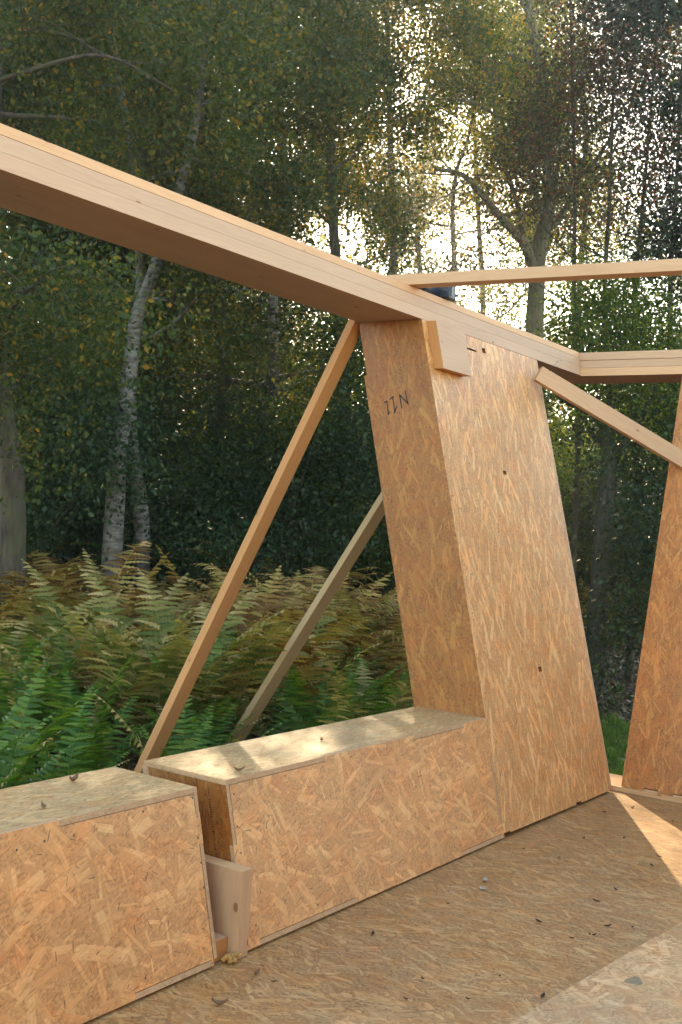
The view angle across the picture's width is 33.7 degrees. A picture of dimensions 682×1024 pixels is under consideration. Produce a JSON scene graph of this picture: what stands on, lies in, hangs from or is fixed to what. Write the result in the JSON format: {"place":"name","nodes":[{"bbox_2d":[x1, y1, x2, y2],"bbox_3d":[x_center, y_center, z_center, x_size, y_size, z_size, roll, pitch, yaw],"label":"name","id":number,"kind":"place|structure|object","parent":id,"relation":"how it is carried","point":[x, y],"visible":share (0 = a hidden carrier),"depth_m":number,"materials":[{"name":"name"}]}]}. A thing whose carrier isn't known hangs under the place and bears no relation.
{"place":"outdoors","nodes":[
{"label":"outdoors","id":0,"kind":"place"},
{"bbox_2d":[0,0,681,439],"label":"sky","id":1,"kind":"structure","parent":0,"point":[438,247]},
{"bbox_2d":[54,577,640,777],"bbox_3d":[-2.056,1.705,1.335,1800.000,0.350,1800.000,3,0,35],"label":"ground","id":2,"kind":"structure","parent":0,"point":[132,761],"depth_m":12.53,"materials":[{"name":"plant"}]},
{"bbox_2d":[0,638,64,763],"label":"fern","id":3,"kind":"object","parent":2,"relation":"on","point":[6,689],"visible":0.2,"depth_m":6.87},
{"bbox_2d":[0,711,64,788],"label":"fern","id":4,"kind":"object","parent":2,"relation":"on","point":[14,770],"visible":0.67,"depth_m":5.60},
{"bbox_2d":[0,638,79,755],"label":"fern","id":5,"kind":"object","parent":2,"relation":"on","point":[4,707],"visible":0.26,"depth_m":6.99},
{"bbox_2d":[0,567,87,632],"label":"fern","id":6,"kind":"object","parent":2,"relation":"on","point":[14,604],"visible":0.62,"depth_m":8.74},
{"bbox_2d":[0,611,94,713],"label":"fern","id":7,"kind":"object","parent":2,"relation":"on","point":[24,641],"visible":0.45,"depth_m":7.71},
{"bbox_2d":[1,619,94,697],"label":"fern","id":8,"kind":"object","parent":2,"relation":"on","point":[33,648],"visible":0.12,"depth_m":7.33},
{"bbox_2d":[0,655,102,769],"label":"fern","id":9,"kind":"object","parent":2,"relation":"on","point":[39,689],"visible":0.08,"depth_m":6.99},
{"bbox_2d":[0,596,104,698],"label":"fern","id":10,"kind":"object","parent":2,"relation":"on","point":[3,634],"visible":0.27,"depth_m":8.00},
{"bbox_2d":[0,661,105,788],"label":"fern","id":11,"kind":"object","parent":2,"relation":"on","point":[28,763],"visible":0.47,"depth_m":5.47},
{"bbox_2d":[0,659,118,780],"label":"fern","id":12,"kind":"object","parent":2,"relation":"on","point":[28,728],"visible":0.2,"depth_m":6.88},
{"bbox_2d":[0,571,125,640],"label":"fern","id":13,"kind":"object","parent":2,"relation":"on","point":[13,578],"visible":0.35,"depth_m":9.36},
{"bbox_2d":[11,580,120,665],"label":"fern","id":14,"kind":"object","parent":2,"relation":"on","point":[39,611],"visible":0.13,"depth_m":9.21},
{"bbox_2d":[0,562,137,636],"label":"fern","id":15,"kind":"object","parent":2,"relation":"on","point":[67,587],"visible":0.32,"depth_m":9.51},
{"bbox_2d":[11,589,131,701],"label":"fern","id":16,"kind":"object","parent":2,"relation":"on","point":[79,669],"visible":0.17,"depth_m":7.65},
{"bbox_2d":[15,683,136,780],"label":"fern","id":17,"kind":"object","parent":2,"relation":"on","point":[73,771],"visible":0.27,"depth_m":6.19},
{"bbox_2d":[12,650,143,776],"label":"fern","id":18,"kind":"object","parent":2,"relation":"on","point":[62,702],"visible":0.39,"depth_m":6.61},
{"bbox_2d":[0,627,157,776],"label":"fern","id":19,"kind":"object","parent":2,"relation":"on","point":[62,644],"visible":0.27,"depth_m":7.30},
{"bbox_2d":[23,695,158,774],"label":"fern","id":20,"kind":"object","parent":2,"relation":"on","point":[98,754],"visible":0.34,"depth_m":6.41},
{"bbox_2d":[20,553,168,640],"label":"fern","id":21,"kind":"object","parent":2,"relation":"on","point":[129,606],"visible":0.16,"depth_m":9.62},
{"bbox_2d":[0,541,191,688],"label":"fern","id":22,"kind":"object","parent":2,"relation":"on","point":[114,569],"visible":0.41,"depth_m":10.31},
{"bbox_2d":[0,127,200,606],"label":"holly bush","id":23,"kind":"object","parent":2,"relation":"on","point":[42,537],"visible":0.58,"depth_m":10.79,"materials":[{"name":"green plant"}]},
{"bbox_2d":[11,559,209,711],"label":"fern","id":24,"kind":"object","parent":2,"relation":"on","point":[47,650],"visible":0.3,"depth_m":8.14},
{"bbox_2d":[1,4,219,178],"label":"broadleaf tree","id":25,"kind":"object","parent":2,"relation":"on","point":[163,100],"visible":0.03,"depth_m":14.89,"materials":[{"name":"green plant"}]},
{"bbox_2d":[60,582,162,682],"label":"fern","id":26,"kind":"object","parent":2,"relation":"on","point":[122,605],"visible":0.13,"depth_m":9.71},
{"bbox_2d":[16,572,207,757],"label":"fern","id":27,"kind":"object","parent":2,"relation":"on","point":[144,625],"visible":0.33,"depth_m":8.12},
{"bbox_2d":[35,549,195,653],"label":"fern","id":28,"kind":"object","parent":2,"relation":"on","point":[88,559],"visible":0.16,"depth_m":10.13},
{"bbox_2d":[0,241,257,600],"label":"holly bush","id":29,"kind":"object","parent":2,"relation":"on","point":[77,534],"visible":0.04,"depth_m":14.61,"materials":[{"name":"green plant"}]},
{"bbox_2d":[1,0,290,568],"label":"birch tree","id":30,"kind":"object","parent":2,"relation":"on","point":[165,183],"visible":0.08,"depth_m":13.03,"materials":[{"name":"green plant"}]},
{"bbox_2d":[45,585,259,734],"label":"fern","id":31,"kind":"object","parent":2,"relation":"on","point":[226,623],"visible":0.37,"depth_m":7.38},
{"bbox_2d":[62,617,244,770],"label":"fern","id":32,"kind":"object","parent":2,"relation":"on","point":[111,696],"visible":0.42,"depth_m":7.21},
{"bbox_2d":[71,622,242,760],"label":"fern","id":33,"kind":"object","parent":2,"relation":"on","point":[118,660],"visible":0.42,"depth_m":7.09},
{"bbox_2d":[0,0,342,657],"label":"broadleaf tree","id":34,"kind":"object","parent":2,"relation":"on","point":[14,498],"visible":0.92,"depth_m":8.97,"materials":[{"name":"green plant"}]},
{"bbox_2d":[54,566,291,758],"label":"fern","id":35,"kind":"object","parent":2,"relation":"on","point":[111,669],"visible":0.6,"depth_m":7.07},
{"bbox_2d":[0,1,349,600],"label":"birch tree","id":36,"kind":"object","parent":2,"relation":"on","point":[197,276],"visible":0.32,"depth_m":11.76,"materials":[{"name":"green plant"}]},
{"bbox_2d":[1,1,359,587],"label":"birch tree","id":37,"kind":"object","parent":2,"relation":"on","point":[197,342],"visible":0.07,"depth_m":14.74,"materials":[{"name":"green plant"}]},
{"bbox_2d":[128,697,240,754],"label":"fern","id":38,"kind":"object","parent":2,"relation":"on","point":[217,732],"visible":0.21,"depth_m":6.83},
{"bbox_2d":[84,687,285,756],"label":"fern","id":39,"kind":"object","parent":2,"relation":"on","point":[183,737],"visible":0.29,"depth_m":6.20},
{"bbox_2d":[0,0,369,398],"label":"broadleaf tree","id":40,"kind":"object","parent":2,"relation":"on","point":[4,243],"visible":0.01,"depth_m":18.43,"materials":[{"name":"green plant"}]},
{"bbox_2d":[75,568,296,754],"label":"fern","id":41,"kind":"object","parent":2,"relation":"on","point":[150,640],"visible":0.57,"depth_m":7.25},
{"bbox_2d":[117,697,254,754],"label":"fern","id":42,"kind":"object","parent":2,"relation":"on","point":[193,727],"visible":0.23,"depth_m":6.76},
{"bbox_2d":[12,284,364,592],"bbox_3d":[-2.389,-0.749,17.156,6.412,5.263,4.826,4,0,-1],"label":"holly bush","id":43,"kind":"object","parent":2,"relation":"on","point":[187,401],"visible":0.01,"depth_m":15.92,"materials":[{"name":"green plant"}]},
{"bbox_2d":[121,625,267,732],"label":"fern","id":44,"kind":"object","parent":2,"relation":"on","point":[149,663],"visible":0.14,"depth_m":7.21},
{"bbox_2d":[26,387,364,607],"bbox_3d":[-1.717,0.222,13.274,4.348,3.762,4.745,3,0,35],"label":"undergrowth bush","id":45,"kind":"object","parent":2,"relation":"on","point":[209,533],"visible":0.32,"depth_m":12.58,"materials":[{"name":"green plant"}]},
{"bbox_2d":[111,601,301,746],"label":"fern","id":46,"kind":"object","parent":2,"relation":"on","point":[257,675],"visible":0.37,"depth_m":7.07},
{"bbox_2d":[142,635,270,753],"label":"fern","id":47,"kind":"object","parent":2,"relation":"on","point":[213,729],"visible":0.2,"depth_m":6.95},
{"bbox_2d":[130,622,295,740],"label":"fern","id":48,"kind":"object","parent":2,"relation":"on","point":[236,682],"visible":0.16,"depth_m":7.12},
{"bbox_2d":[152,545,304,641],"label":"fern","id":49,"kind":"object","parent":2,"relation":"on","point":[172,572],"visible":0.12,"depth_m":10.68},
{"bbox_2d":[14,0,447,508],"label":"broadleaf tree","id":50,"kind":"object","parent":2,"relation":"on","point":[311,127],"visible":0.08,"depth_m":14.97,"materials":[{"name":"green plant"}]},
{"bbox_2d":[82,296,391,607],"bbox_3d":[-1.344,-0.689,15.875,4.826,5.263,6.412,3,0,30],"label":"holly bush","id":51,"kind":"object","parent":2,"relation":"on","point":[213,427],"visible":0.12,"depth_m":13.93,"materials":[{"name":"green plant"}]},
{"bbox_2d":[0,0,474,608],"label":"birch tree","id":52,"kind":"object","parent":2,"relation":"on","point":[334,78],"visible":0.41,"depth_m":12.11,"materials":[{"name":"green plant"}]},
{"bbox_2d":[149,588,330,660],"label":"fern","id":53,"kind":"object","parent":2,"relation":"on","point":[195,598],"visible":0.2,"depth_m":9.39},
{"bbox_2d":[134,319,360,773],"bbox_3d":[-0.577,0.391,5.938,1.271,2.960,0.097,4,0,-12],"label":"diagonal brace","id":54,"kind":"object","parent":2,"relation":"on","point":[245,555],"visible":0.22,"depth_m":5.93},
{"bbox_2d":[64,253,431,611],"bbox_3d":[-0.853,-0.435,13.485,4.388,4.784,5.829,4,0,-30],"label":"holly bush","id":55,"kind":"object","parent":2,"relation":"on","point":[366,470],"visible":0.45,"depth_m":12.73,"materials":[{"name":"green plant"}]},
{"bbox_2d":[101,308,399,620],"bbox_3d":[-0.414,-0.393,15.343,5.753,4.703,6.150,3,0,35],"label":"holly bush","id":56,"kind":"object","parent":2,"relation":"on","point":[358,360],"visible":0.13,"depth_m":13.70,"materials":[{"name":"green plant"}]},
{"bbox_2d":[147,564,356,726],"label":"fern","id":57,"kind":"object","parent":2,"relation":"on","point":[272,605],"visible":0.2,"depth_m":9.32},
{"bbox_2d":[209,571,308,736],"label":"fern","id":58,"kind":"object","parent":2,"relation":"on","point":[286,604],"visible":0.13,"depth_m":8.99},
{"bbox_2d":[186,538,376,612],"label":"fern","id":59,"kind":"object","parent":2,"relation":"on","point":[265,568],"visible":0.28,"depth_m":12.15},
{"bbox_2d":[169,563,398,726],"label":"fern","id":60,"kind":"object","parent":2,"relation":"on","point":[361,604],"visible":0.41,"depth_m":9.72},
{"bbox_2d":[209,669,362,738],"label":"fern","id":61,"kind":"object","parent":2,"relation":"on","point":[284,728],"visible":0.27,"depth_m":7.31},
{"bbox_2d":[211,562,362,733],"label":"fern","id":62,"kind":"object","parent":2,"relation":"on","point":[306,650],"visible":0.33,"depth_m":7.92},
{"bbox_2d":[73,0,502,456],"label":"birch tree","id":63,"kind":"object","parent":2,"relation":"on","point":[275,358],"visible":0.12,"depth_m":16.90,"materials":[{"name":"green plant"}]},
{"bbox_2d":[240,651,347,735],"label":"fern","id":64,"kind":"object","parent":2,"relation":"on","point":[303,712],"visible":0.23,"depth_m":7.38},
{"bbox_2d":[221,599,383,726],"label":"fern","id":65,"kind":"object","parent":2,"relation":"on","point":[302,651],"visible":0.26,"depth_m":7.87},
{"bbox_2d":[226,491,384,743],"bbox_3d":[-0.021,0.403,7.071,1.696,3.025,0.097,4,0,-6],"label":"diagonal brace","id":66,"kind":"object","parent":2,"relation":"on","point":[316,610],"visible":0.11,"depth_m":7.03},
{"bbox_2d":[212,566,403,659],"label":"fern","id":67,"kind":"object","parent":2,"relation":"on","point":[311,585],"visible":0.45,"depth_m":9.75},
{"bbox_2d":[220,586,402,711],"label":"fern","id":68,"kind":"object","parent":2,"relation":"on","point":[375,633],"visible":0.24,"depth_m":9.18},
{"bbox_2d":[148,235,474,611],"bbox_3d":[-0.389,-0.858,16.984,5.265,5.741,6.995,4,0,-30],"label":"holly bush","id":69,"kind":"object","parent":2,"relation":"on","point":[366,557],"visible":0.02,"depth_m":16.22,"materials":[{"name":"green plant"}]},
{"bbox_2d":[223,572,402,679],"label":"fern","id":70,"kind":"object","parent":2,"relation":"on","point":[368,600],"visible":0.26,"depth_m":9.73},
{"bbox_2d":[240,631,387,731],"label":"fern","id":71,"kind":"object","parent":2,"relation":"on","point":[366,666],"visible":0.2,"depth_m":7.87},
{"bbox_2d":[234,603,397,688],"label":"fern","id":72,"kind":"object","parent":2,"relation":"on","point":[336,636],"visible":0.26,"depth_m":8.45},
{"bbox_2d":[7,615,642,786],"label":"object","id":73,"kind":"object","parent":2,"relation":"on","point":[623,708],"visible":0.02,"depth_m":12.74,"materials":[{"name":"green plant"}]},
{"bbox_2d":[247,668,412,730],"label":"fern","id":74,"kind":"object","parent":2,"relation":"on","point":[344,711],"visible":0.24,"depth_m":7.14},
{"bbox_2d":[261,586,404,717],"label":"fern","id":75,"kind":"object","parent":2,"relation":"on","point":[380,640],"visible":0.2,"depth_m":9.07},
{"bbox_2d":[260,573,407,708],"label":"fern","id":76,"kind":"object","parent":2,"relation":"on","point":[338,618],"visible":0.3,"depth_m":8.90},
{"bbox_2d":[162,0,510,588],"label":"broadleaf tree","id":77,"kind":"object","parent":2,"relation":"on","point":[335,234],"visible":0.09,"depth_m":15.96,"materials":[{"name":"green plant"}]},
{"bbox_2d":[271,653,406,727],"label":"fern","id":78,"kind":"object","parent":2,"relation":"on","point":[367,694],"visible":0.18,"depth_m":7.77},
{"bbox_2d":[2,196,678,487],"bbox_3d":[0.802,-5.469,42.859,72.499,15.546,24.777,4,0,0],"label":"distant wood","id":79,"kind":"object","parent":2,"relation":"on","point":[341,244],"depth_m":37.26,"materials":[{"name":"green plant"}]},
{"bbox_2d":[284,603,406,700],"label":"fern","id":80,"kind":"object","parent":2,"relation":"on","point":[362,625],"visible":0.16,"depth_m":9.27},
{"bbox_2d":[311,645,408,718],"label":"fern","id":81,"kind":"object","parent":2,"relation":"on","point":[378,707],"visible":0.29,"depth_m":7.67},
{"bbox_2d":[308,637,413,718],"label":"fern","id":82,"kind":"object","parent":2,"relation":"on","point":[333,683],"visible":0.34,"depth_m":7.48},
{"bbox_2d":[177,242,563,621],"bbox_3d":[0.728,-1.700,21.168,9.204,7.525,9.840,4,0,-28],"label":"holly bush","id":83,"kind":"object","parent":2,"relation":"on","point":[305,362],"visible":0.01,"depth_m":20.26,"materials":[{"name":"green plant"}]},
{"bbox_2d":[345,587,404,704],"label":"fern","id":84,"kind":"object","parent":2,"relation":"on","point":[381,668],"visible":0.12,"depth_m":10.44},
{"bbox_2d":[286,0,595,592],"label":"broadleaf tree","id":85,"kind":"object","parent":2,"relation":"on","point":[448,144],"visible":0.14,"depth_m":20.79,"materials":[{"name":"green plant"}]},
{"bbox_2d":[244,0,637,347],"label":"broadleaf tree","id":86,"kind":"object","parent":2,"relation":"on","point":[430,257],"visible":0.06,"depth_m":27.77,"materials":[{"name":"green plant"}]},
{"bbox_2d":[294,0,641,303],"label":"broadleaf tree","id":87,"kind":"object","parent":2,"relation":"on","point":[452,222],"visible":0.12,"depth_m":21.90,"materials":[{"name":"green plant"}]},
{"bbox_2d":[309,0,663,325],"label":"broadleaf tree","id":88,"kind":"object","parent":2,"relation":"on","point":[486,293],"visible":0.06,"depth_m":25.78,"materials":[{"name":"green plant"}]},
{"bbox_2d":[381,321,599,592],"bbox_3d":[0.948,-0.759,18.905,7.380,5.644,6.903,4,0,1],"label":"holly bush","id":89,"kind":"object","parent":2,"relation":"on","point":[565,487],"visible":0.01,"depth_m":18.64,"materials":[{"name":"green plant"}]},
{"bbox_2d":[309,0,681,393],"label":"broadleaf tree","id":90,"kind":"object","parent":2,"relation":"on","point":[474,31],"visible":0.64,"depth_m":16.88,"materials":[{"name":"green plant"}]},
{"bbox_2d":[417,0,681,579],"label":"autumn tree","id":91,"kind":"object","parent":2,"relation":"on","point":[575,513],"visible":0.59,"depth_m":14.28,"materials":[{"name":"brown plant"}]},
{"bbox_2d":[441,0,681,395],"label":"autumn tree","id":92,"kind":"object","parent":2,"relation":"on","point":[606,252],"visible":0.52,"depth_m":13.55,"materials":[{"name":"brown plant"}]},
{"bbox_2d":[458,0,679,600],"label":"broadleaf tree","id":93,"kind":"object","parent":2,"relation":"on","point":[527,37],"visible":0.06,"depth_m":23.89,"materials":[{"name":"green plant"}]},
{"bbox_2d":[458,1,681,683],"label":"autumn tree","id":94,"kind":"object","parent":2,"relation":"on","point":[628,660],"visible":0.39,"depth_m":14.26,"materials":[{"name":"green plant"}]},
{"bbox_2d":[499,219,681,695],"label":"broadleaf tree","id":95,"kind":"object","parent":2,"relation":"on","point":[595,322],"visible":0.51,"depth_m":12.71,"materials":[{"name":"green plant"}]},
{"bbox_2d":[516,0,681,441],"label":"autumn tree","id":96,"kind":"object","parent":2,"relation":"on","point":[655,163],"visible":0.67,"depth_m":12.86,"materials":[{"name":"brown plant"}]},
{"bbox_2d":[549,386,658,647],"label":"holly bush","id":97,"kind":"object","parent":2,"relation":"on","point":[566,508],"visible":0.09,"depth_m":18.76,"materials":[{"name":"green plant"}]},
{"bbox_2d":[546,393,666,622],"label":"holly bush","id":98,"kind":"object","parent":2,"relation":"on","point":[583,522],"visible":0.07,"depth_m":18.48,"materials":[{"name":"green plant"}]},
{"bbox_2d":[547,322,681,716],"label":"holly bush","id":99,"kind":"object","parent":2,"relation":"on","point":[649,548],"visible":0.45,"depth_m":12.32,"materials":[{"name":"green plant"}]},
{"bbox_2d":[562,0,681,331],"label":"tree","id":100,"kind":"object","parent":2,"relation":"on","point":[660,11],"visible":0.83,"depth_m":12.38,"materials":[{"name":"green plant"}]},
{"bbox_2d":[82,790,681,1023],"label":"floor","id":101,"kind":"structure","parent":0,"point":[413,945],"depth_m":4.11,"materials":[{"name":"wood"}]},
{"bbox_2d":[0,767,216,1023],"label":"sill box","id":102,"kind":"object","parent":101,"relation":"on","point":[105,905],"visible":1,"depth_m":3.39,"materials":[{"name":"wood"}]},
{"bbox_2d":[213,932,227,961],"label":"packing block","id":103,"kind":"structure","parent":101,"relation":"on","point":[221,944],"depth_m":3.76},
{"bbox_2d":[205,854,252,958],"bbox_3d":[-0.459,1.342,3.883,0.330,0.295,0.058,3,0,35],"label":"packing post","id":104,"kind":"object","parent":101,"relation":"on","point":[229,884],"visible":0.49,"depth_m":3.80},
{"bbox_2d":[142,706,503,949],"bbox_3d":[0.030,1.240,4.786,0.539,0.554,1.956,3,0,35],"label":"sill box","id":105,"kind":"object","parent":101,"relation":"on","point":[308,825],"visible":0.81,"depth_m":4.46,"materials":[{"name":"brown"}]},
{"bbox_2d":[359,319,611,832],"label":"wall column","id":106,"kind":"structure","parent":101,"relation":"on","point":[490,611],"depth_m":5.91,"materials":[{"name":"brown"}]},
{"bbox_2d":[0,123,580,379],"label":"timber beam","id":107,"kind":"structure","parent":106,"relation":"on","point":[46,181],"depth_m":4.62,"materials":[{"name":"wood"}]},
{"bbox_2d":[418,286,455,300],"bbox_3d":[0.445,-1.206,6.066,0.240,0.090,0.331,3,0,35],"label":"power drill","id":108,"kind":"object","parent":107,"relation":"on","point":[447,293],"visible":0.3,"depth_m":6.08,"materials":[{"name":"blue plastic"}]},
{"bbox_2d":[385,258,681,287],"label":"roof batten","id":109,"kind":"object","parent":107,"relation":"on","point":[635,269],"visible":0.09,"depth_m":5.44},
{"bbox_2d":[427,321,471,376],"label":"packing block","id":110,"kind":"structure","parent":106,"relation":"attached to","point":[448,345],"depth_m":5.88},
{"bbox_2d":[509,937,681,1023],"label":"loose sheet","id":111,"kind":"object","parent":101,"relation":"on","point":[641,984],"visible":1,"depth_m":3.64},
{"bbox_2d":[609,773,681,803],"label":"sill plate","id":112,"kind":"object","parent":101,"relation":"on","point":[616,781],"depth_m":6.55,"materials":[{"name":"brown wood"}]},
{"bbox_2d":[621,380,681,796],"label":"wall column","id":113,"kind":"structure","parent":112,"relation":"on","point":[653,759],"depth_m":6.69,"materials":[{"name":"wood"}]},
{"bbox_2d":[533,366,681,469],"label":"diagonal brace","id":114,"kind":"object","parent":113,"relation":"attached to","point":[584,401],"visible":1,"depth_m":6.84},
{"bbox_2d":[566,349,681,383],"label":"timber beam","id":115,"kind":"structure","parent":113,"relation":"on","point":[657,366],"depth_m":7.41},
{"bbox_2d":[598,710,631,775],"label":"grass","id":116,"kind":"structure","parent":0,"point":[613,724],"depth_m":9.85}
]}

